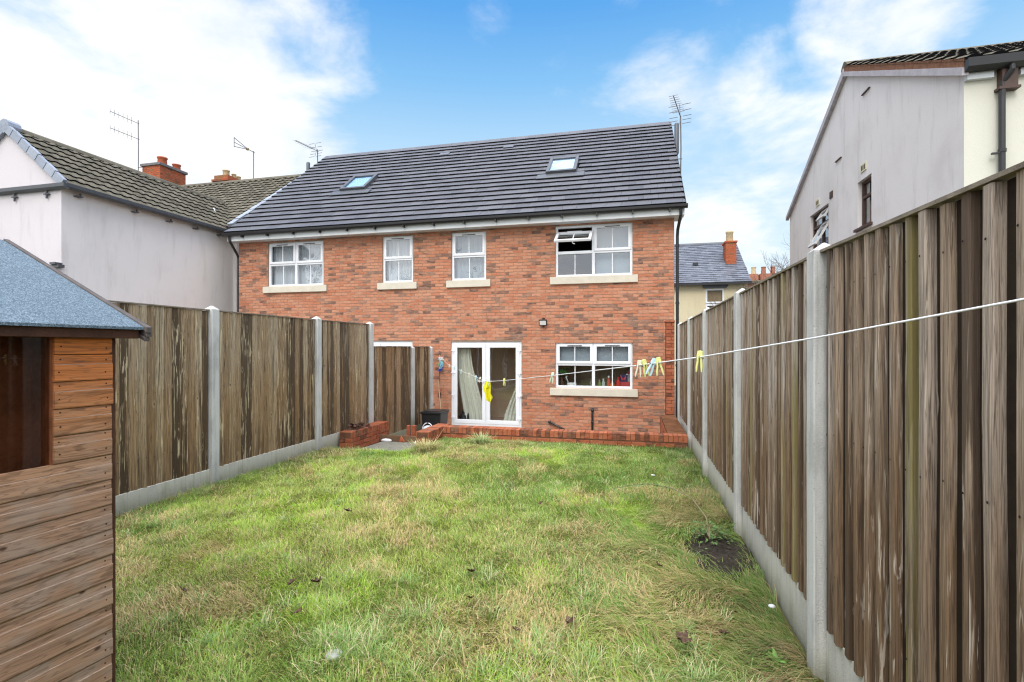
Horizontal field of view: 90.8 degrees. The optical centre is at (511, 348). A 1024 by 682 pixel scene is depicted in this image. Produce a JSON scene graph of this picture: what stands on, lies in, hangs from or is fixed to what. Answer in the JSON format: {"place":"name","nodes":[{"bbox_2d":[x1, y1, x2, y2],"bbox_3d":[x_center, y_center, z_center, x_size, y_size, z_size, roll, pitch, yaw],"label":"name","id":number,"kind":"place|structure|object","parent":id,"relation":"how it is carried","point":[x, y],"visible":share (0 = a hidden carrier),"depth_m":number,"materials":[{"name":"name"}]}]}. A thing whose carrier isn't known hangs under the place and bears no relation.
{"place":"outdoors","nodes":[
{"label":"outdoors","id":0,"kind":"place"},
{"bbox_2d":[407,425,410,435],"bbox_3d":[-1.995,1.583,9.742,0.065,0.190,0.100,0,0,-4],"label":"loose brick","id":1,"kind":"object","parent":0,"point":[408,430],"visible":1,"depth_m":9.69,"materials":[{"name":"red brick"}]},
{"bbox_2d":[412,425,415,435],"bbox_3d":[-1.891,1.583,9.748,0.065,0.190,0.100,0,0,8],"label":"loose brick","id":2,"kind":"object","parent":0,"point":[413,430],"visible":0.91,"depth_m":9.70,"materials":[{"name":"red brick"}]},
{"bbox_2d":[116,439,823,681],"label":"lawn","id":3,"kind":"structure","parent":0,"point":[478,621],"depth_m":3.31,"materials":[{"name":"green plant"}]},
{"bbox_2d":[0,239,151,681],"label":"garden shed","id":4,"kind":"structure","parent":3,"relation":"on","point":[60,332],"depth_m":2.13,"materials":[{"name":"wood"}]},
{"bbox_2d":[0,336,52,465],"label":"window","id":5,"kind":"structure","parent":4,"relation":"in","point":[48,340],"depth_m":2.08,"materials":[{"name":"brown wood"}]},
{"bbox_2d":[310,576,320,581],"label":"dead leaf","id":6,"kind":"object","parent":3,"relation":"on","point":[316,580],"visible":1,"depth_m":3.32,"materials":[{"name":"brown plant"}]},
{"bbox_2d":[326,649,341,660],"bbox_3d":[-0.913,1.570,2.589,0.084,0.020,0.084,0,0,14],"label":"drain cover","id":7,"kind":"object","parent":3,"relation":"on","point":[334,655],"visible":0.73,"depth_m":2.58,"materials":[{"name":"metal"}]},
{"bbox_2d":[339,421,388,448],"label":"planter wall","id":8,"kind":"structure","parent":3,"relation":"on","point":[364,437],"depth_m":8.81,"materials":[{"name":"brick"}]},
{"bbox_2d":[347,420,370,429],"bbox_3d":[-2.699,1.353,8.817,0.293,0.138,0.560,0,0,34],"label":"leaf pile","id":9,"kind":"object","parent":8,"relation":"on","point":[353,426],"visible":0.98,"depth_m":8.78,"materials":[{"name":"brown plant"}]},
{"bbox_2d":[364,441,403,449],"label":"paving slab","id":10,"kind":"structure","parent":3,"relation":"on","point":[382,445],"depth_m":8.85,"materials":[{"name":"grey concrete"}]},
{"bbox_2d":[379,435,415,442],"bbox_3d":[-1.962,1.775,9.241,1.000,0.350,0.040,0,0,14],"label":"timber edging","id":11,"kind":"object","parent":3,"relation":"on","point":[394,438],"visible":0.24,"depth_m":9.26,"materials":[{"name":"brown wood"}]},
{"bbox_2d":[385,442,415,450],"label":"paving slab","id":12,"kind":"structure","parent":3,"relation":"on","point":[399,447],"depth_m":8.76,"materials":[{"name":"grey concrete"}]},
{"bbox_2d":[403,437,451,451],"bbox_3d":[-1.385,1.528,7.971,0.890,0.246,0.673,0,0,14],"label":"grass tussock","id":13,"kind":"object","parent":3,"relation":"on","point":[426,445],"depth_m":7.93,"materials":[{"name":"beige plant"}]},
{"bbox_2d":[416,423,449,445],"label":"return wall","id":14,"kind":"structure","parent":3,"relation":"on","point":[430,433],"depth_m":8.63,"materials":[{"name":"brick"}]},
{"bbox_2d":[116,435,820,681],"bbox_3d":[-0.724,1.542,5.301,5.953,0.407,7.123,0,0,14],"label":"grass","id":15,"kind":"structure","parent":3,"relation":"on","point":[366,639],"depth_m":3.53,"materials":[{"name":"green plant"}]},
{"bbox_2d":[285,578,296,587],"bbox_3d":[-1.451,1.533,3.303,0.091,0.023,0.052,-31,15,-34],"label":"dead leaf","id":16,"kind":"object","parent":15,"relation":"on","point":[291,581],"visible":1,"depth_m":3.31,"materials":[{"name":"brown plant"}]},
{"bbox_2d":[565,616,574,625],"bbox_3d":[0.328,1.520,2.816,0.059,0.029,0.108,-17,-4,-18],"label":"dead leaf","id":17,"kind":"object","parent":15,"relation":"on","point":[569,620],"visible":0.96,"depth_m":2.84,"materials":[{"name":"brown plant"}]},
{"bbox_2d":[675,630,692,648],"bbox_3d":[0.907,1.523,2.647,0.073,0.038,0.131,-8,9,-23],"label":"dead leaf","id":18,"kind":"object","parent":15,"relation":"on","point":[683,639],"visible":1,"depth_m":2.67,"materials":[{"name":"brown plant"}]},
{"bbox_2d":[714,629,729,633],"bbox_3d":[1.138,1.534,2.737,0.084,0.023,0.046,3,-12,6],"label":"dead leaf","id":19,"kind":"object","parent":15,"relation":"on","point":[724,631],"visible":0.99,"depth_m":2.74,"materials":[{"name":"brown plant"}]},
{"bbox_2d":[466,431,495,444],"bbox_3d":[-0.508,1.491,8.441,0.660,0.231,0.580,0,0,-9],"label":"grass tussock","id":20,"kind":"object","parent":3,"relation":"on","point":[481,440],"depth_m":8.44,"materials":[{"name":"green plant"}]},
{"bbox_2d":[685,529,757,583],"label":"soil","id":21,"kind":"structure","parent":3,"relation":"on","point":[720,550],"depth_m":3.83,"materials":[{"name":"brown soil"}]},
{"bbox_2d":[613,483,736,548],"bbox_3d":[1.476,1.488,4.710,0.491,0.206,1.615,0,0,-16],"label":"rambling plant","id":22,"kind":"object","parent":21,"relation":"on","point":[708,533],"visible":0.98,"depth_m":4.17,"materials":[{"name":"green plant"}]},
{"bbox_2d":[764,648,786,667],"bbox_3d":[1.336,1.571,2.560,0.086,0.038,0.133,0,0,14],"label":"broadleaf weed","id":23,"kind":"object","parent":3,"relation":"on","point":[775,657],"visible":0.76,"depth_m":2.57,"materials":[{"name":"green plant"}]},
{"bbox_2d":[0,0,1023,274],"label":"sky","id":24,"kind":"structure","parent":0,"point":[759,78],"materials":[{"name":"blue"}]},
{"bbox_2d":[627,371,629,381],"bbox_3d":[2.776,0.750,11.966,0.100,0.400,0.082,0,0,14],"label":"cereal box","id":25,"kind":"object","parent":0,"point":[628,376],"visible":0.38,"depth_m":11.93,"materials":[{"name":"grey cardboard"}]},
{"bbox_2d":[675,385,675,415],"bbox_3d":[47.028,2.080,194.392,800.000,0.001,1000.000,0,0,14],"label":"ground","id":26,"kind":"structure","parent":0,"point":[675,400],"depth_m":20.10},
{"bbox_2d":[0,119,300,311],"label":"terraced house","id":27,"kind":"structure","parent":26,"relation":"on","point":[107,229],"depth_m":11.91,"materials":[{"name":"paint"}]},
{"bbox_2d":[110,110,142,170],"bbox_3d":[-14.810,-7.762,19.430,0.227,2.545,1.155,0,0,14],"label":"tv aerial","id":28,"kind":"object","parent":27,"relation":"attached to","point":[131,135],"visible":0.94,"depth_m":19.91,"materials":[{"name":"metal"}]},
{"bbox_2d":[234,137,254,177],"bbox_3d":[-10.326,-6.715,19.494,0.110,2.450,1.062,0,0,14],"label":"tv aerial","id":29,"kind":"object","parent":27,"relation":"attached to","point":[247,149],"visible":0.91,"depth_m":19.61,"materials":[{"name":"metal"}]},
{"bbox_2d":[295,140,320,162],"bbox_3d":[-7.343,-6.473,18.204,0.550,2.168,1.168,0,0,14],"label":"tv aerial","id":30,"kind":"object","parent":27,"relation":"attached to","point":[317,150],"visible":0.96,"depth_m":18.61,"materials":[{"name":"metal"}]},
{"bbox_2d":[108,300,373,515],"bbox_3d":[-3.353,0.854,6.809,0.120,2.712,5.730,0,0,14],"label":"garden fence","id":31,"kind":"object","parent":26,"relation":"on","point":[209,393],"visible":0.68,"depth_m":6.16,"materials":[{"name":"wood"}]},
{"bbox_2d":[221,121,687,432],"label":"semi detached house","id":32,"kind":"structure","parent":26,"relation":"on","point":[535,212],"depth_m":12.67,"materials":[{"name":"brick"}]},
{"bbox_2d":[263,241,326,292],"bbox_3d":[-5.859,-2.195,13.684,1.968,1.370,0.166,0,0,14],"label":"window","id":33,"kind":"structure","parent":32,"relation":"in","point":[316,287],"depth_m":13.68,"materials":[{"name":"white plastic"}]},
{"bbox_2d":[274,244,322,284],"bbox_3d":[-5.815,-2.280,13.856,1.660,1.140,0.040,0,0,14],"label":"net curtain","id":34,"kind":"object","parent":32,"relation":"hanging from","point":[304,271],"visible":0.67,"depth_m":13.86,"materials":[{"name":"white fabric"}]},
{"bbox_2d":[329,173,377,195],"bbox_3d":[-4.603,-4.897,15.124,1.260,0.894,1.110,0,0,14],"label":"roof window","id":35,"kind":"structure","parent":32,"relation":"in","point":[357,184],"depth_m":14.98,"materials":[{"name":"grey metal"}]},
{"bbox_2d":[374,341,412,345],"bbox_3d":[-3.396,0.868,13.127,1.805,2.105,0.080,0,0,14],"label":"french door","id":36,"kind":"structure","parent":32,"relation":"in","point":[376,343],"depth_m":13.01,"materials":[{"name":"white plastic"}]},
{"bbox_2d":[377,236,416,289],"bbox_3d":[-2.931,-2.195,12.975,1.097,1.370,0.165,0,0,14],"label":"window","id":37,"kind":"structure","parent":32,"relation":"in","point":[404,284],"depth_m":12.96,"materials":[{"name":"white plastic"}]},
{"bbox_2d":[387,239,411,280],"bbox_3d":[-2.885,-2.280,13.147,0.810,1.140,0.040,0,0,14],"label":"net curtain","id":38,"kind":"object","parent":32,"relation":"hanging from","point":[405,270],"visible":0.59,"depth_m":13.16,"materials":[{"name":"white fabric"}]},
{"bbox_2d":[460,410,468,418],"bbox_3d":[-1.165,1.715,12.875,0.340,0.389,0.331,0,0,14],"label":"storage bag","id":39,"kind":"object","parent":32,"relation":"on","point":[462,415],"visible":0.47,"depth_m":12.75,"materials":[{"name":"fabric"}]},
{"bbox_2d":[446,231,490,287],"bbox_3d":[-1.072,-2.195,12.526,1.142,1.370,0.165,0,0,14],"label":"window","id":40,"kind":"structure","parent":32,"relation":"in","point":[462,282],"depth_m":12.50,"materials":[{"name":"white plastic"}]},
{"bbox_2d":[455,236,483,278],"bbox_3d":[-1.028,-2.280,12.698,0.850,1.140,0.040,0,0,14],"label":"net curtain","id":41,"kind":"object","parent":32,"relation":"hanging from","point":[462,265],"visible":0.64,"depth_m":12.71,"materials":[{"name":"white fabric"}]},
{"bbox_2d":[458,348,481,419],"bbox_3d":[-1.028,0.880,12.719,0.740,2.040,0.094,0,0,14],"label":"long curtain","id":42,"kind":"object","parent":32,"relation":"hanging from","point":[471,398],"visible":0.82,"depth_m":12.73,"materials":[{"name":"white fabric"}]},
{"bbox_2d":[451,341,521,426],"bbox_3d":[-0.641,0.878,12.424,1.807,2.085,0.150,0,0,14],"label":"french door","id":43,"kind":"structure","parent":32,"relation":"in","point":[485,346],"depth_m":12.42,"materials":[{"name":"white plastic"}]},
{"bbox_2d":[504,388,515,420],"bbox_3d":[0.034,0.880,12.462,0.555,2.040,0.094,0,0,14],"label":"long curtain","id":44,"kind":"object","parent":32,"relation":"hanging from","point":[510,414],"visible":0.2,"depth_m":12.47,"materials":[{"name":"white fabric"}]},
{"bbox_2d":[539,318,546,327],"bbox_3d":[0.741,-0.608,11.993,0.190,0.235,0.138,0,0,14],"label":"security light","id":45,"kind":"object","parent":32,"relation":"attached to","point":[542,322],"visible":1,"depth_m":11.95,"materials":[{"name":"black plastic"}]},
{"bbox_2d":[536,155,584,178],"bbox_3d":[1.370,-4.897,13.679,1.250,0.894,1.110,0,0,14],"label":"roof window","id":46,"kind":"structure","parent":32,"relation":"in","point":[567,166],"depth_m":13.51,"materials":[{"name":"grey metal"}]},
{"bbox_2d":[558,367,568,372],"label":"house plant","id":47,"kind":"object","parent":32,"relation":"hanging from","point":[561,371],"visible":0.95,"depth_m":12.24,"materials":[{"name":"green plant"}]},
{"bbox_2d":[565,376,576,385],"bbox_3d":[1.438,0.805,12.169,0.238,0.290,0.228,0,0,-33],"label":"tap","id":48,"kind":"object","parent":32,"relation":"on","point":[571,383],"visible":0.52,"depth_m":12.13,"materials":[{"name":"silver metal"}]},
{"bbox_2d":[560,347,627,360],"bbox_3d":[1.937,0.130,11.939,1.730,0.480,0.004,0,0,14],"label":"roller blind","id":49,"kind":"object","parent":32,"relation":"attached to","point":[603,353],"visible":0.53,"depth_m":11.92,"materials":[{"name":"grey fabric"}]},
{"bbox_2d":[550,222,637,284],"bbox_3d":[1.850,-2.202,11.596,2.024,1.385,0.600,0,0,14],"label":"window","id":50,"kind":"structure","parent":32,"relation":"in","point":[612,277],"depth_m":11.75,"materials":[{"name":"white plastic"}]},
{"bbox_2d":[550,343,637,396],"bbox_3d":[1.901,0.493,11.807,2.024,1.245,0.166,0,0,14],"label":"window","id":51,"kind":"structure","parent":32,"relation":"in","point":[562,390],"depth_m":11.78,"materials":[{"name":"white plastic"}]},
{"bbox_2d":[607,376,610,385],"bbox_3d":[2.291,0.800,11.957,0.084,0.300,0.082,0,0,14],"label":"bottle","id":52,"kind":"object","parent":32,"relation":"on","point":[608,381],"visible":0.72,"depth_m":11.93,"materials":[{"name":"plastic"}]},
{"bbox_2d":[596,227,629,273],"bbox_3d":[2.384,-2.285,11.872,0.830,1.150,0.006,0,0,14],"label":"roller blind","id":53,"kind":"object","parent":32,"relation":"attached to","point":[621,262],"visible":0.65,"depth_m":11.87,"materials":[{"name":"white fabric"}]},
{"bbox_2d":[620,374,629,385],"bbox_3d":[2.674,0.775,11.874,0.247,0.350,0.120,0,0,14],"label":"detergent box","id":54,"kind":"object","parent":32,"relation":"on","point":[623,380],"visible":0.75,"depth_m":11.84,"materials":[{"name":"red cardboard"}]},
{"bbox_2d":[669,95,691,170],"bbox_3d":[4.069,-5.230,12.439,0.539,1.880,1.136,0,0,27],"label":"tv aerial","id":55,"kind":"object","parent":32,"relation":"attached to","point":[676,111],"visible":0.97,"depth_m":12.87,"materials":[{"name":"metal"}]},
{"bbox_2d":[711,238,789,306],"bbox_3d":[12.776,-1.833,25.084,6.623,7.846,4.872,0,0,14],"label":"bare tree","id":56,"kind":"object","parent":26,"relation":"on","point":[781,264],"visible":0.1,"depth_m":25.03,"materials":[{"name":"brown plant"}]},
{"bbox_2d":[677,161,1023,681],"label":"garden fence","id":57,"kind":"object","parent":26,"relation":"on","point":[869,485],"visible":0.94,"depth_m":1.85,"materials":[{"name":"wood"}]},
{"bbox_2d":[674,231,751,384],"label":"slate roof house","id":58,"kind":"structure","parent":0,"point":[709,271],"depth_m":28.15,"materials":[{"name":"tile"}]},
{"bbox_2d":[706,288,723,307],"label":"window","id":59,"kind":"structure","parent":58,"relation":"in","point":[719,293],"depth_m":27.79,"materials":[{"name":"white plastic"}]},
{"bbox_2d":[746,266,774,287],"bbox_3d":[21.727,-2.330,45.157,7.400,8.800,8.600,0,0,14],"label":"chimney","id":60,"kind":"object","parent":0,"point":[753,274],"depth_m":41.62,"materials":[{"name":"brick"}]},
{"bbox_2d":[786,40,1023,264],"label":"gable house","id":61,"kind":"structure","parent":0,"point":[897,135],"depth_m":7.72,"materials":[{"name":"paint"}]},
{"bbox_2d":[807,205,828,248],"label":"window","id":62,"kind":"structure","parent":61,"relation":"in","point":[822,227],"depth_m":11.17,"materials":[{"name":"white plastic"}]},
{"bbox_2d":[853,177,872,232],"bbox_3d":[6.334,-2.590,9.024,0.170,0.900,0.660,0,0,14],"label":"window","id":63,"kind":"structure","parent":61,"relation":"in","point":[864,196],"depth_m":9.23,"materials":[{"name":"brown wood"}]},
{"bbox_3d":[-1.823,0.116,12.645,0.040,0.092,0.077,0,0,14],"label":"wall hook","id":64,"kind":"object","parent":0,"visible":0},
{"bbox_2d":[456,298,1023,381],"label":"washing line","id":65,"kind":"object","parent":64,"relation":"attached to","point":[969,309],"visible":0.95,"depth_m":1.23,"materials":[{"name":"white"}]},
{"bbox_2d":[439,358,442,368],"bbox_3d":[-1.676,0.367,11.928,0.114,0.255,0.060,0,0,14],"label":"peg bag","id":66,"kind":"object","parent":65,"relation":"hanging from","point":[441,363],"visible":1,"depth_m":11.93,"materials":[{"name":"blue plastic"}]},
{"bbox_2d":[483,381,492,401],"bbox_3d":[-0.288,0.526,5.980,0.117,0.270,0.072,0,0,14],"label":"cleaning cloth","id":67,"kind":"object","parent":65,"relation":"hanging from","point":[487,391],"visible":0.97,"depth_m":5.98,"materials":[{"name":"yellow fabric"}]},
{"bbox_2d":[549,372,553,382],"bbox_3d":[0.280,0.205,3.524,0.029,0.078,0.010,10,5,30],"label":"clothes peg","id":68,"kind":"object","parent":65,"relation":"attached to","point":[552,377],"visible":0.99,"depth_m":3.52,"materials":[{"name":"plastic"}]},
{"bbox_2d":[635,360,641,377],"bbox_3d":[0.572,0.091,2.275,0.028,0.078,0.010,7,3,28],"label":"clothes peg","id":69,"kind":"object","parent":65,"relation":"attached to","point":[639,362],"visible":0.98,"depth_m":2.27,"materials":[{"name":"plastic"}]},
{"bbox_2d":[642,359,649,376],"bbox_3d":[0.588,0.086,2.226,0.026,0.078,0.010,-13,3,-15],"label":"clothes peg","id":70,"kind":"object","parent":65,"relation":"attached to","point":[644,362],"visible":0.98,"depth_m":2.22,"materials":[{"name":"plastic"}]},
{"bbox_2d":[645,358,655,375],"bbox_3d":[0.595,0.079,2.154,0.026,0.078,0.010,23,-3,-6],"label":"clothes peg","id":71,"kind":"object","parent":65,"relation":"attached to","point":[653,360],"visible":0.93,"depth_m":2.15,"materials":[{"name":"plastic"}]},
{"bbox_2d":[656,357,663,375],"bbox_3d":[0.614,0.075,2.104,0.030,0.078,0.010,-8,-3,25],"label":"clothes peg","id":72,"kind":"object","parent":65,"relation":"attached to","point":[658,359],"visible":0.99,"depth_m":2.10,"materials":[{"name":"plastic"}]},
{"bbox_2d":[695,351,703,371],"bbox_3d":[0.677,0.047,1.822,0.026,0.078,0.010,3,2,34],"label":"clothes peg","id":73,"kind":"object","parent":65,"relation":"attached to","point":[699,353],"visible":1,"depth_m":1.82,"materials":[{"name":"plastic"}]},
{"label":"patio","id":74,"kind":"structure","parent":0,"visible":0},
{"bbox_2d":[374,346,432,435],"bbox_3d":[-2.336,1.079,11.012,0.120,2.262,2.923,0,0,14],"label":"fence","id":75,"kind":"object","parent":74,"relation":"on","point":[403,387],"visible":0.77,"depth_m":10.87,"materials":[{"name":"wood"}]},
{"bbox_2d":[420,409,448,426],"bbox_3d":[-1.754,1.732,11.503,0.490,0.655,0.535,0,0,14],"label":"storage box","id":76,"kind":"object","parent":74,"relation":"on","point":[432,417],"visible":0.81,"depth_m":11.29,"materials":[{"name":"black plastic"}]},
{"bbox_2d":[443,425,687,448],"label":"retaining wall","id":77,"kind":"structure","parent":74,"relation":"on","point":[625,439],"depth_m":8.51,"materials":[{"name":"brick"}]},
{"bbox_2d":[664,320,674,414],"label":"brick pier","id":78,"kind":"structure","parent":74,"relation":"on","point":[669,368],"depth_m":10.71,"materials":[{"name":"red brick"}]},
{"bbox_2d":[660,415,685,433],"bbox_3d":[3.008,1.740,9.517,0.309,0.640,2.475,0,0,14],"label":"side ledge","id":79,"kind":"object","parent":74,"relation":"on","point":[670,424],"visible":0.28,"depth_m":9.43,"materials":[{"name":"brick"}]}
]}

